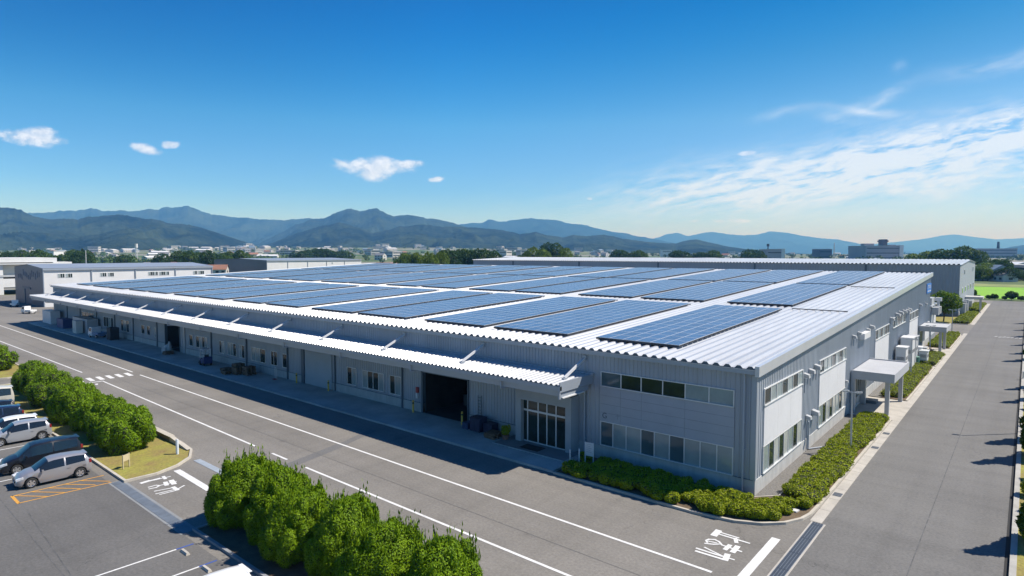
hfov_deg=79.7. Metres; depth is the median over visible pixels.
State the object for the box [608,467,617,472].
azalea shrub
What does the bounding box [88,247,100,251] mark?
workshop
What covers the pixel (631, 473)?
azalea shrub
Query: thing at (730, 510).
azalea shrub
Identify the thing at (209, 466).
road marking
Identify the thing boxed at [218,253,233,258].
tree
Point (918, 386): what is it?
kerb
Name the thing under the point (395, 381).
window
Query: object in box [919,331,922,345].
window
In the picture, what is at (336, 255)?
tree
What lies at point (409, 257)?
tree
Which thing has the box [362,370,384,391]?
window
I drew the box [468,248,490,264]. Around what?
tree
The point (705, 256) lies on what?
tree
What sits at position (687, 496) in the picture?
azalea shrub
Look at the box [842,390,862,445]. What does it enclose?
street lamp
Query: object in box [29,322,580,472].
loading platform
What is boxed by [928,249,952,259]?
tree
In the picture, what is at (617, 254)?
tree
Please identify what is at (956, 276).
hall
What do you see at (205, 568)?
wheel stop
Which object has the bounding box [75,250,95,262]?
tree
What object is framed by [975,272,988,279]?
tree
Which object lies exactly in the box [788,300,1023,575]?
side road
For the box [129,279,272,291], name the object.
solar array
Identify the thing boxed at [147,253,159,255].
workshop
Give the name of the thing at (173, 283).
solar array
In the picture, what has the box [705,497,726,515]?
azalea shrub
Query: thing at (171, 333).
doorway
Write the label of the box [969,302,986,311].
clipped shrub bed
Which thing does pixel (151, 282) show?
solar array
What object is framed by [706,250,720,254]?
tree
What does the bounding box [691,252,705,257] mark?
tree
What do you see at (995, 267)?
house
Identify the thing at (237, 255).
tree
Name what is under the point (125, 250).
workshop
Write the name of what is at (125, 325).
window
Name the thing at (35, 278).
hall
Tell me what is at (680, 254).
tree
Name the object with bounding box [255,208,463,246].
mountain ridge
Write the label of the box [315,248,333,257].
tree
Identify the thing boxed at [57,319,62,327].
door
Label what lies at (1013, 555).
kerb
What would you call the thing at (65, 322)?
dark container
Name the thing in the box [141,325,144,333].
window
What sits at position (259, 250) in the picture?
workshop
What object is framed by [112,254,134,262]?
tree
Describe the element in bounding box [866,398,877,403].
planter box
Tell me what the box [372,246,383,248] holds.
workshop
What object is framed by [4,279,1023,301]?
ground
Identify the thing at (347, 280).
solar array
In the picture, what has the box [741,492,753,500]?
azalea shrub
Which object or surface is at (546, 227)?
mountain ridge
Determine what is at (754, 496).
kerb
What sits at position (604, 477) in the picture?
azalea shrub
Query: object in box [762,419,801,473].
window
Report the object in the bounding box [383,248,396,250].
workshop
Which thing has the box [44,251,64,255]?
white depot
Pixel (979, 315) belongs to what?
gutter strip
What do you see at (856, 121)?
sky
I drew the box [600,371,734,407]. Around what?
window
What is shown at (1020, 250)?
mountain ridge
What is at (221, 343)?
window
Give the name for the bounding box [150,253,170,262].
tree
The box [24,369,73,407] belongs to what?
hedge bush
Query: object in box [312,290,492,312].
solar array
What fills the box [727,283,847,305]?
solar array
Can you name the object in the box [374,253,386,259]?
house
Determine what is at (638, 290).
solar array
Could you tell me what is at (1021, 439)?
verge tree
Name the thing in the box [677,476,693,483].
azalea shrub
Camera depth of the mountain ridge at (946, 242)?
15208.12 m
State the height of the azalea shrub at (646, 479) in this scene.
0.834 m
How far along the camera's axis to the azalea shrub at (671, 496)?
35.26 m
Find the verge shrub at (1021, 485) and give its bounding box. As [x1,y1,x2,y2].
[1019,479,1023,492]
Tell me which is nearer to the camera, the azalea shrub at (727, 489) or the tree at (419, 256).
the azalea shrub at (727, 489)
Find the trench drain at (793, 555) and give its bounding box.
[767,521,824,575]
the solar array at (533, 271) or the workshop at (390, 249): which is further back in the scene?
the workshop at (390, 249)
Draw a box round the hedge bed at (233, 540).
[199,523,330,575]
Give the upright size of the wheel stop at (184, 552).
0.114 m
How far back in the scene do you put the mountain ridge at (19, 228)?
2625.46 m
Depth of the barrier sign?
41.25 m
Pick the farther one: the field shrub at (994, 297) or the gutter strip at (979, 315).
the field shrub at (994, 297)
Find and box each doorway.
[164,324,180,351]
[421,371,468,421]
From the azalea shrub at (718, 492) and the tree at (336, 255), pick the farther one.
the tree at (336, 255)
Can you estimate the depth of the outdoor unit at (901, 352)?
72.76 m
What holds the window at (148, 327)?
in the warehouse
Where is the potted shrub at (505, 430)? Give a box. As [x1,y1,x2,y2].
[501,424,510,439]
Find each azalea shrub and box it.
[561,461,573,472]
[569,468,580,476]
[572,461,586,469]
[573,469,588,478]
[580,451,594,462]
[583,463,593,473]
[588,470,601,480]
[595,459,608,462]
[596,456,611,461]
[596,463,614,471]
[598,472,613,484]
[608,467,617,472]
[608,475,621,486]
[613,460,630,468]
[616,468,630,475]
[618,477,636,490]
[624,471,637,477]
[627,465,639,472]
[634,478,648,489]
[637,470,650,477]
[640,466,653,472]
[640,482,658,495]
[642,477,658,484]
[648,473,661,485]
[649,488,665,500]
[650,468,663,474]
[655,475,668,484]
[657,470,673,477]
[657,484,667,493]
[663,491,680,503]
[667,487,683,495]
[674,482,689,490]
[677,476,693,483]
[681,491,694,502]
[686,485,702,492]
[690,483,704,488]
[692,492,707,505]
[695,478,709,485]
[695,497,712,511]
[697,484,713,493]
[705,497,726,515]
[707,493,716,497]
[709,484,715,493]
[713,489,728,496]
[715,485,734,493]
[717,495,730,499]
[719,499,733,512]
[725,507,734,514]
[726,490,743,499]
[732,500,749,517]
[740,499,753,504]
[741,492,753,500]
[743,503,757,519]
[752,498,765,505]
[754,505,768,519]
[763,499,779,507]
[764,506,782,520]
[770,496,786,505]
[779,504,793,514]
[784,496,800,507]
[796,495,814,508]
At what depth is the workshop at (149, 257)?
926.06 m
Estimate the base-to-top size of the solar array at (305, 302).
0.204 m
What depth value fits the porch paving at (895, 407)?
57.55 m
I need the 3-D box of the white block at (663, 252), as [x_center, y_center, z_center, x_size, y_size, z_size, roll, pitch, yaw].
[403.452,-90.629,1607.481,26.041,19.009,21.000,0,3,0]
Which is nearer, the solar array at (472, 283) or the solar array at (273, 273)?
the solar array at (472, 283)
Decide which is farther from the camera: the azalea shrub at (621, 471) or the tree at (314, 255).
the tree at (314, 255)
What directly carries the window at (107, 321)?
in the warehouse
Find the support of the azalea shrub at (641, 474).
on the planting bed at (692, 506)
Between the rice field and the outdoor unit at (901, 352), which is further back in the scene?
the rice field
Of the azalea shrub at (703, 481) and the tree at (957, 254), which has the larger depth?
the tree at (957, 254)
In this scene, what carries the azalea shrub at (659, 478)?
on the planting bed at (692, 506)
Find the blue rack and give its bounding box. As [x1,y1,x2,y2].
[462,420,469,429]
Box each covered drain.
[108,480,194,534]
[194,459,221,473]
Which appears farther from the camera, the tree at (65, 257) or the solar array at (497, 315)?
the tree at (65, 257)
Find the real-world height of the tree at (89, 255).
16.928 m
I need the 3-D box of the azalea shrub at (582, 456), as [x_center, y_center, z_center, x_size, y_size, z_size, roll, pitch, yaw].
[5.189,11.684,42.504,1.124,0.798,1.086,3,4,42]
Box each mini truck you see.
[10,300,18,306]
[21,306,36,313]
[88,326,106,337]
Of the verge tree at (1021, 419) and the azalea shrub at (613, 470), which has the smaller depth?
the azalea shrub at (613, 470)
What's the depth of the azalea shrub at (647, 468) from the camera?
39.61 m
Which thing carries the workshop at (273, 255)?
on the foothill land
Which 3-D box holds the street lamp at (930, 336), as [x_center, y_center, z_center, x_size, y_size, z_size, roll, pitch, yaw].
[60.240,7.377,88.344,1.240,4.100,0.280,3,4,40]
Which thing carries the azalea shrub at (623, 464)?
on the planting bed at (692, 506)
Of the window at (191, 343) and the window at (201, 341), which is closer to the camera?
the window at (201, 341)
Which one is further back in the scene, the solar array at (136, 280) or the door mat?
the solar array at (136, 280)
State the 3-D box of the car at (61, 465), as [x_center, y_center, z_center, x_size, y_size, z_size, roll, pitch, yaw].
[-29.445,11.521,39.315,2.030,1.547,3.988,3,4,43]
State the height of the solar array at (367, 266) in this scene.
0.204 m
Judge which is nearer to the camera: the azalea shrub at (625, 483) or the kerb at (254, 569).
the kerb at (254, 569)
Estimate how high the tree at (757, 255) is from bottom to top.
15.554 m
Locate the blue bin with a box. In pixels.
[470,414,486,432]
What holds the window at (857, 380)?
in the warehouse
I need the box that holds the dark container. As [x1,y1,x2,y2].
[57,317,72,328]
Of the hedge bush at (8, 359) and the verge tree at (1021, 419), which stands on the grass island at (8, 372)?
the hedge bush at (8, 359)
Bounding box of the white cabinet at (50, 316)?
[42,309,59,323]
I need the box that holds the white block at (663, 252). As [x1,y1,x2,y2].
[660,250,671,256]
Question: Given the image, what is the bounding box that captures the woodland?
[2,245,1023,262]
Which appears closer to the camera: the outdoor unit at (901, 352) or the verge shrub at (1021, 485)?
the verge shrub at (1021, 485)
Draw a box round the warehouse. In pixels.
[29,263,950,495]
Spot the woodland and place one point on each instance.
(106, 259)
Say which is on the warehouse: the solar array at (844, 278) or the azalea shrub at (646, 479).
the solar array at (844, 278)
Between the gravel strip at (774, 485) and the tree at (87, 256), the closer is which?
the gravel strip at (774, 485)
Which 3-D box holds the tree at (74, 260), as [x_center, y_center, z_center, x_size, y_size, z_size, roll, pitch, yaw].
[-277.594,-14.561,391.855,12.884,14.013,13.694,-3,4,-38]
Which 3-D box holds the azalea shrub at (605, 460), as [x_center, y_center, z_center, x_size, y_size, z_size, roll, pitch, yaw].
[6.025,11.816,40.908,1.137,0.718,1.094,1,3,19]
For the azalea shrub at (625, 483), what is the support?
on the planting bed at (692, 506)
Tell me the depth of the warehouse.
50.19 m
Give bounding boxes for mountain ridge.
[0,207,258,250]
[28,206,310,244]
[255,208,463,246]
[264,222,788,254]
[459,218,675,243]
[654,231,920,253]
[874,234,1023,251]
[1008,245,1023,253]
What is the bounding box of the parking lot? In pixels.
[0,438,228,575]
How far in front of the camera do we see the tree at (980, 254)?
408.77 m
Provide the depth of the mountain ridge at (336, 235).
3183.09 m
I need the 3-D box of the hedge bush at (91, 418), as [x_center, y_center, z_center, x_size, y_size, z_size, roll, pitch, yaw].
[-31.397,10.225,48.126,3.678,3.560,3.808,3,4,42]
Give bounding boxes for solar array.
[77,276,202,285]
[93,277,220,286]
[109,278,246,288]
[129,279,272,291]
[148,280,293,293]
[174,282,328,296]
[199,284,358,299]
[206,269,312,275]
[226,269,329,276]
[232,286,399,303]
[244,270,357,277]
[265,288,438,307]
[269,271,385,279]
[291,271,410,280]
[301,263,394,268]
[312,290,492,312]
[321,272,441,282]
[328,263,411,269]
[344,264,439,270]
[349,273,473,283]
[358,293,544,318]
[369,264,462,270]
[386,274,513,286]
[395,265,491,271]
[421,275,551,288]
[424,296,617,326]
[427,265,522,272]
[453,266,553,273]
[469,277,599,290]
[491,266,588,274]
[494,300,690,335]
[515,278,648,293]
[525,267,626,276]
[568,267,671,277]
[578,280,712,297]
[596,305,781,346]
[611,268,713,279]
[641,281,773,301]
[668,269,769,280]
[723,270,822,282]
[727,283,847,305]
[797,271,884,284]
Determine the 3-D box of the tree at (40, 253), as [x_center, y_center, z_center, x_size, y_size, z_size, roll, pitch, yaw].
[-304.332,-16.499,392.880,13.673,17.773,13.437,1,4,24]
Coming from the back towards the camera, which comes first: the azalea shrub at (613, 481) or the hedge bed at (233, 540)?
the azalea shrub at (613, 481)
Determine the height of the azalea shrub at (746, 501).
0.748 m
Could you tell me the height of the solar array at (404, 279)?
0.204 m
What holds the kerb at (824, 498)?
on the road at (518, 519)
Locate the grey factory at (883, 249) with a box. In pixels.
[848,239,903,258]
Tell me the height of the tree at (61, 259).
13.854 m
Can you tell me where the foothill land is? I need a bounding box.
[0,248,1023,263]
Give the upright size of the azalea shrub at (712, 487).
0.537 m
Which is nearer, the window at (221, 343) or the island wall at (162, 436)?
the island wall at (162, 436)
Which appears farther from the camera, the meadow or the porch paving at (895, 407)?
the meadow
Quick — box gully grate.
[832,492,842,496]
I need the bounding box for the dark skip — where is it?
[106,327,118,339]
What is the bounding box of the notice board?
[585,441,593,461]
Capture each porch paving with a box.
[495,435,580,460]
[848,396,907,419]
[927,347,950,354]
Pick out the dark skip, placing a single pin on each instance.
(112, 333)
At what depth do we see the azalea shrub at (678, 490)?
36.20 m
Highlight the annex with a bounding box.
[929,297,941,340]
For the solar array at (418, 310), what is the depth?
69.67 m
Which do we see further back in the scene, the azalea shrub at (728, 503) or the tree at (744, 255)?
the tree at (744, 255)
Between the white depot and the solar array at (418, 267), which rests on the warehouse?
the solar array at (418, 267)
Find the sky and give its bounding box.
[0,0,1023,243]
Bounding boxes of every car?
[0,385,14,403]
[0,399,13,404]
[0,404,23,418]
[0,413,37,429]
[0,417,51,446]
[0,434,82,473]
[12,449,91,487]
[204,564,251,575]
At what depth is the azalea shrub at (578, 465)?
40.09 m
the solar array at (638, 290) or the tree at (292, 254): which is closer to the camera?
the solar array at (638, 290)
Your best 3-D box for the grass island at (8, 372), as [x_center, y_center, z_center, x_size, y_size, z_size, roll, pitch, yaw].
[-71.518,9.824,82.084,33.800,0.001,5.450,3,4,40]
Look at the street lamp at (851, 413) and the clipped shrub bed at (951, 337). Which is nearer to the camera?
the street lamp at (851, 413)
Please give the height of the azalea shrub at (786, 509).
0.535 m
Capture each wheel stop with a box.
[180,548,189,555]
[201,565,211,572]
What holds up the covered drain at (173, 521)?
on the road at (518, 519)
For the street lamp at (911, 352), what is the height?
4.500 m
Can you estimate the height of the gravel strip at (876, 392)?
0.001 m
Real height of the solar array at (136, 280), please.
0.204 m
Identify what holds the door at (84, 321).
in the storage hut
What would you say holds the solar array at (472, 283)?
on the warehouse
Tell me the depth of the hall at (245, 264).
347.31 m
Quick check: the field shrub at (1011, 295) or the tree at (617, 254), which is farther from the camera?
the tree at (617, 254)
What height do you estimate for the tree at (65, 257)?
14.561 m
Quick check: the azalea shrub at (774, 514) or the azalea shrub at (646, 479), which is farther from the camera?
the azalea shrub at (646, 479)
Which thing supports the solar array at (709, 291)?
on the warehouse
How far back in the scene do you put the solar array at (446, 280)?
108.81 m
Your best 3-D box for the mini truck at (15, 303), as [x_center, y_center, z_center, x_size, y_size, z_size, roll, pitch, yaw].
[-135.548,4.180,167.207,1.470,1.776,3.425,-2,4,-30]
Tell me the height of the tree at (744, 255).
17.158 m
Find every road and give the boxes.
[0,295,1019,575]
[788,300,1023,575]
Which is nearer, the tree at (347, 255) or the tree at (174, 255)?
the tree at (174, 255)
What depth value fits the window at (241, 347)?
76.92 m
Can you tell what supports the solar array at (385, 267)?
on the warehouse
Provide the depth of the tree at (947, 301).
128.19 m
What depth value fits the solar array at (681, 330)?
50.26 m
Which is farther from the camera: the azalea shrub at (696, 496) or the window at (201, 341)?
the window at (201, 341)
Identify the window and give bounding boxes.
[66,273,72,277]
[81,311,93,317]
[103,316,113,326]
[121,320,129,332]
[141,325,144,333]
[147,326,150,334]
[148,272,157,274]
[159,271,168,274]
[189,334,193,346]
[196,335,207,348]
[219,340,224,353]
[227,342,236,356]
[239,345,244,358]
[251,347,265,362]
[270,351,277,365]
[282,353,286,367]
[347,366,356,385]
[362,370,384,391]
[389,375,400,395]
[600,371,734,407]
[600,420,733,475]
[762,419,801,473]
[764,369,803,406]
[817,387,844,427]
[819,347,846,373]
[855,379,859,406]
[875,324,889,340]
[892,313,905,328]
[909,309,918,320]
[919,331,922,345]
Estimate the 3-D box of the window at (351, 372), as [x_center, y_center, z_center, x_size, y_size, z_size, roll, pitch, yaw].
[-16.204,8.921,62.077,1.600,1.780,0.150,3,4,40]
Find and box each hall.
[14,262,212,306]
[214,258,360,272]
[473,257,983,316]
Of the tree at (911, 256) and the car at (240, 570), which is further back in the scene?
the tree at (911, 256)
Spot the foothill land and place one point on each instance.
(141, 253)
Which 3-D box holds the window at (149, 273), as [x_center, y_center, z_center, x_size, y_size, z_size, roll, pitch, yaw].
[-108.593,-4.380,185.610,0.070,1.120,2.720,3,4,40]
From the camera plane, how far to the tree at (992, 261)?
353.74 m
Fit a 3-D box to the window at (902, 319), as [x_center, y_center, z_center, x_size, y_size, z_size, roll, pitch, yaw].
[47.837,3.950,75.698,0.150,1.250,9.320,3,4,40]
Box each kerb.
[1,383,191,482]
[192,523,267,575]
[553,419,891,525]
[595,457,779,496]
[905,367,934,400]
[1009,347,1023,575]
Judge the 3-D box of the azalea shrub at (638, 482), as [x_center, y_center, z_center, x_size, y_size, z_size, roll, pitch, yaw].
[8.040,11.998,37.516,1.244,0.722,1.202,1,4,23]
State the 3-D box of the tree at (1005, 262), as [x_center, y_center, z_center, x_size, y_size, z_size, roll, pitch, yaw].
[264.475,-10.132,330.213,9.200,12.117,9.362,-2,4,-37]
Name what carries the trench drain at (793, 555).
on the road at (518, 519)
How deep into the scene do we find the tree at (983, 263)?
329.86 m
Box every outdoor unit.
[896,345,909,360]
[900,335,916,366]
[908,334,919,362]
[919,349,929,360]
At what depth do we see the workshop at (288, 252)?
1459.83 m
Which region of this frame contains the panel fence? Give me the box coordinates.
[937,310,954,316]
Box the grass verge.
[1016,401,1023,575]
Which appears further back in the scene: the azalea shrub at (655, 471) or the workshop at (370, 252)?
the workshop at (370, 252)
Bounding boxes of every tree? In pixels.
[0,252,19,256]
[11,249,29,256]
[24,249,47,257]
[47,255,62,261]
[57,254,69,261]
[66,255,87,263]
[69,250,93,262]
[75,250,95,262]
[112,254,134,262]
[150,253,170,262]
[170,250,182,261]
[177,250,198,262]
[197,250,219,264]
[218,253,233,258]
[232,249,250,258]
[289,251,300,257]
[292,251,312,257]
[305,249,320,257]
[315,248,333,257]
[327,251,346,258]
[334,251,349,258]
[344,251,354,258]
[393,256,408,263]
[406,254,419,263]
[409,253,421,263]
[413,253,426,263]
[423,253,439,263]
[436,252,449,263]
[437,248,455,254]
[437,252,445,263]
[445,250,463,263]
[459,249,476,264]
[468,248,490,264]
[482,249,501,257]
[523,246,539,256]
[535,249,551,256]
[539,242,563,256]
[557,248,572,256]
[609,250,627,257]
[629,250,645,257]
[632,251,648,257]
[667,251,679,257]
[674,251,691,257]
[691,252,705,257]
[697,252,714,257]
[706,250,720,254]
[708,253,723,257]
[740,248,753,256]
[740,251,754,257]
[749,253,766,257]
[752,249,763,254]
[904,253,922,258]
[917,251,934,258]
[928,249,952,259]
[930,290,963,321]
[939,244,977,263]
[962,250,990,264]
[975,262,995,267]
[975,265,993,280]
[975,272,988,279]
[986,259,998,264]
[994,259,1013,269]
[994,266,1021,277]
[1014,502,1023,534]
[1017,415,1023,427]
[1019,426,1023,449]
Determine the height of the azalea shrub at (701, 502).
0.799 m
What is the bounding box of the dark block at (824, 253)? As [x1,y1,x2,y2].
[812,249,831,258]
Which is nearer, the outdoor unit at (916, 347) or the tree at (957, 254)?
the outdoor unit at (916, 347)
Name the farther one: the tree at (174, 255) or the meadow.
the tree at (174, 255)
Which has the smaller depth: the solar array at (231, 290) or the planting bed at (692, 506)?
the planting bed at (692, 506)
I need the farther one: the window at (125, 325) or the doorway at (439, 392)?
the window at (125, 325)
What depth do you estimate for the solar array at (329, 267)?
173.68 m
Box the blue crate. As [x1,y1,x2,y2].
[483,421,497,431]
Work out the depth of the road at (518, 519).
38.85 m
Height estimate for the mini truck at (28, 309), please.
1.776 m
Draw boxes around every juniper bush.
[203,443,280,529]
[241,457,309,545]
[256,477,336,568]
[303,481,380,575]
[334,509,425,575]
[405,521,483,575]
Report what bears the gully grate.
on the gutter strip at (821, 515)
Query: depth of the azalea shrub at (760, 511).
33.12 m
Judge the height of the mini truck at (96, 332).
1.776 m
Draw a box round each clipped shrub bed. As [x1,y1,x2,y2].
[781,411,889,502]
[880,362,932,397]
[919,350,945,364]
[928,331,959,347]
[953,310,978,323]
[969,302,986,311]
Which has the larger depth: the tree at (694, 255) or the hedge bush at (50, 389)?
the tree at (694, 255)
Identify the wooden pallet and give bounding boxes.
[483,431,501,437]
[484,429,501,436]
[484,435,501,439]
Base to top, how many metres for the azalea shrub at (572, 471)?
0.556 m
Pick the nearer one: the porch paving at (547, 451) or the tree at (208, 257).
the porch paving at (547, 451)
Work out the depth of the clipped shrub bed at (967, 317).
132.68 m
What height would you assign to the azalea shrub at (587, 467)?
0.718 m
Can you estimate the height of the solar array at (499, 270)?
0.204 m
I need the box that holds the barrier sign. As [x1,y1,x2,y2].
[122,453,129,468]
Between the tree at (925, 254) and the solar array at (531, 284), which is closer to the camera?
the solar array at (531, 284)
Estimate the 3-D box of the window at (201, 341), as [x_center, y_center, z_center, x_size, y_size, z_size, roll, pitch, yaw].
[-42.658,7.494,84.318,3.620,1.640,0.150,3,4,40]
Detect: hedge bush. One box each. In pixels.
[0,345,19,370]
[10,360,48,391]
[18,363,65,396]
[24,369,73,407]
[42,376,85,413]
[46,380,100,425]
[67,393,114,431]
[83,396,135,440]
[92,401,156,455]
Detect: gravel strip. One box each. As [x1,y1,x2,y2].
[755,414,855,495]
[868,382,884,396]
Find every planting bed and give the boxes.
[556,421,886,521]
[936,316,973,324]
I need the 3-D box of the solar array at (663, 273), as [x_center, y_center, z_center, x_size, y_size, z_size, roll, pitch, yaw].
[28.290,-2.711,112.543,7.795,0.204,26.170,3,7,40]
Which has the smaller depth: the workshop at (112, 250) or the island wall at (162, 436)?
the island wall at (162, 436)
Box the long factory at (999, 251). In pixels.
[961,242,1017,257]
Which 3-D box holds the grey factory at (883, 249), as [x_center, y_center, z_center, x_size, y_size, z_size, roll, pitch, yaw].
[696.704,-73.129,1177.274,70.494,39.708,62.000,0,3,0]
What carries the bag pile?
on the loading platform
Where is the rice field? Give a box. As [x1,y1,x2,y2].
[974,286,1023,298]
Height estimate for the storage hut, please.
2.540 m
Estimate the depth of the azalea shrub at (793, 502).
34.67 m
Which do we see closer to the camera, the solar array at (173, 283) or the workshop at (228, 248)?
the solar array at (173, 283)
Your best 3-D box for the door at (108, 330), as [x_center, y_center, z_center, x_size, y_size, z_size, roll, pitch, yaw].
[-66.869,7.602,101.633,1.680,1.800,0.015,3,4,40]
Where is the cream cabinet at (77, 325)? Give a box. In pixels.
[72,320,82,333]
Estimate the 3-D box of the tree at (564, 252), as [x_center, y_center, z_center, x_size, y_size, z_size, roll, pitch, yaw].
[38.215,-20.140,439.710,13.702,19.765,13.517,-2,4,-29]
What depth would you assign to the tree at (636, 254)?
594.04 m
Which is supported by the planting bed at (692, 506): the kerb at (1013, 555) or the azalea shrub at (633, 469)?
the azalea shrub at (633, 469)
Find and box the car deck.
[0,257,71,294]
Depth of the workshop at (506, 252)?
1233.89 m
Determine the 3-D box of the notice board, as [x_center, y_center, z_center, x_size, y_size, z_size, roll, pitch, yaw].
[5.239,11.261,41.595,0.660,1.620,0.060,2,4,32]
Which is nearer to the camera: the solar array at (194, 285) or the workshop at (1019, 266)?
the solar array at (194, 285)
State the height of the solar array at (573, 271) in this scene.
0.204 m
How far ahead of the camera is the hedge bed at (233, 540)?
29.85 m
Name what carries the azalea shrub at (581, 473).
on the planting bed at (692, 506)
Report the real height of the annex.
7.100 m
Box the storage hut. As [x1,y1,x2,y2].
[72,316,97,332]
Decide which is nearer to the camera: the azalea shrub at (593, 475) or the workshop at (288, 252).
the azalea shrub at (593, 475)
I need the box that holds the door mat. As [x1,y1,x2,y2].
[520,444,544,451]
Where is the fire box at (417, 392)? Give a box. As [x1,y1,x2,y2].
[416,387,418,397]
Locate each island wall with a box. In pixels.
[156,427,174,436]
[156,431,168,440]
[169,436,189,450]
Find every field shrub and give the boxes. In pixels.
[991,294,998,299]
[1005,291,1018,299]
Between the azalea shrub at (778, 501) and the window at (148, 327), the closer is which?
the azalea shrub at (778, 501)
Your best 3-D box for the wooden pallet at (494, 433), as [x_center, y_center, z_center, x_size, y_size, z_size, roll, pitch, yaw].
[-1.417,11.301,47.849,1.070,0.140,1.100,2,4,37]
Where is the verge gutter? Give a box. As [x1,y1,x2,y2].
[1003,328,1023,575]
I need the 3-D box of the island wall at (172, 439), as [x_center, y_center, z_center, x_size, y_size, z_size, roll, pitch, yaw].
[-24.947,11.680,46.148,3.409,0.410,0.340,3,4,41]
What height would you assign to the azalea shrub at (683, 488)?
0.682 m
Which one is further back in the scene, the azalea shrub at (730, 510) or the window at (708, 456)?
the window at (708, 456)
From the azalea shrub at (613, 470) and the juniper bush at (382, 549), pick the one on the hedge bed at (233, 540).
the juniper bush at (382, 549)
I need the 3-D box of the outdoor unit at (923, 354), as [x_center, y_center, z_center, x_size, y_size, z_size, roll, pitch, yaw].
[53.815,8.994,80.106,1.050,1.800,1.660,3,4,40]
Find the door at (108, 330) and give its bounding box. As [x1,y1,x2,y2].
[106,328,109,339]
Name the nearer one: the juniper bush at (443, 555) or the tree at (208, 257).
the juniper bush at (443, 555)
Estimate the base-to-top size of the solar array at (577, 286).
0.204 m
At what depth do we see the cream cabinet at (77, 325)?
109.87 m
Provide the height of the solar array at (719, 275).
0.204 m
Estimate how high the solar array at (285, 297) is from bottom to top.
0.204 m
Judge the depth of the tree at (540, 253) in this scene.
417.90 m
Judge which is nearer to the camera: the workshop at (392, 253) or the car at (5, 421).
the car at (5, 421)
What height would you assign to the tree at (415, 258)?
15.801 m
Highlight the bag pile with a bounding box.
[161,341,171,351]
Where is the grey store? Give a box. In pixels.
[759,244,784,257]
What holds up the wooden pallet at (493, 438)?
on the loading platform
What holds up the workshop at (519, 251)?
on the foothill land
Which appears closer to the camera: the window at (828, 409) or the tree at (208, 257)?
the window at (828, 409)
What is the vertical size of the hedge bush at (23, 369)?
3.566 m
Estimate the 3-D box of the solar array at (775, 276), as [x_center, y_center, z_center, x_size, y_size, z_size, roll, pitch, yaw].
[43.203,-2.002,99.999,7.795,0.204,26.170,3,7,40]
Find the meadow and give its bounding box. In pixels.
[974,284,1023,286]
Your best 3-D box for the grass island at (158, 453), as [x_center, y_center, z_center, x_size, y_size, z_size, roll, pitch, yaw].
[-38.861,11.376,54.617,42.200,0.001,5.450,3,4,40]
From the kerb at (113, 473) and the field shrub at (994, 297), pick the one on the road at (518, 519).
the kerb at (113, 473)
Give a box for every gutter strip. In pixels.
[811,333,966,522]
[971,304,989,324]
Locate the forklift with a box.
[198,347,211,365]
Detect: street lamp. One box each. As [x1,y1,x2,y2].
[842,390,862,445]
[906,338,918,371]
[925,325,935,349]
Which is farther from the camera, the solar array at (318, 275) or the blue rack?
the solar array at (318, 275)
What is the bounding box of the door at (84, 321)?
[73,317,86,332]
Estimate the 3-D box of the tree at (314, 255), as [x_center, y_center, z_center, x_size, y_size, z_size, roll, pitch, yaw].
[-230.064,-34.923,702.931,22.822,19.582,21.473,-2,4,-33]
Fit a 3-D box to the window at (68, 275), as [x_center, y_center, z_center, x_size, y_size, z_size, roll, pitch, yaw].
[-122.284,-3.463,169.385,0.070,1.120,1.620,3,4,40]
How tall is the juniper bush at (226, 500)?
4.370 m
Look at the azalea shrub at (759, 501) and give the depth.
34.47 m
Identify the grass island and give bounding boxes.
[0,364,18,377]
[9,384,189,478]
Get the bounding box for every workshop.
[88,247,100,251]
[105,249,118,252]
[120,249,131,251]
[141,256,165,258]
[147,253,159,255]
[195,249,212,252]
[223,247,234,250]
[251,249,265,252]
[257,254,278,257]
[279,250,298,254]
[364,250,380,254]
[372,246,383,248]
[379,251,401,256]
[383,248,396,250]
[499,250,511,257]
[516,249,528,255]
[1014,264,1023,271]
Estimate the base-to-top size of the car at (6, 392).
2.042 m
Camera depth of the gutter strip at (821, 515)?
44.92 m
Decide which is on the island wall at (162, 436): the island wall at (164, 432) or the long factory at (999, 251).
the island wall at (164, 432)
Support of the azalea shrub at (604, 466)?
on the planting bed at (692, 506)
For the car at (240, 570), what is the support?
on the parking lot
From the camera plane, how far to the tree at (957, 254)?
414.22 m
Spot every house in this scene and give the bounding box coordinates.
[212,265,229,273]
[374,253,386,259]
[722,253,731,256]
[981,265,1005,280]
[988,271,1017,281]
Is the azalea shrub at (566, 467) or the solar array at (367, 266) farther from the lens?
the solar array at (367, 266)
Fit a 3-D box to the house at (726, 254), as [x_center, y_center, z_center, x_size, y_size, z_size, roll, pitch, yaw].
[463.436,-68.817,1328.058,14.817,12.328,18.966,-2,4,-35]
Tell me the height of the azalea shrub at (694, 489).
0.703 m
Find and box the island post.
[175,439,178,453]
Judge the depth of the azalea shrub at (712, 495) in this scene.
35.28 m
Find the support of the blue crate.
on the loading platform

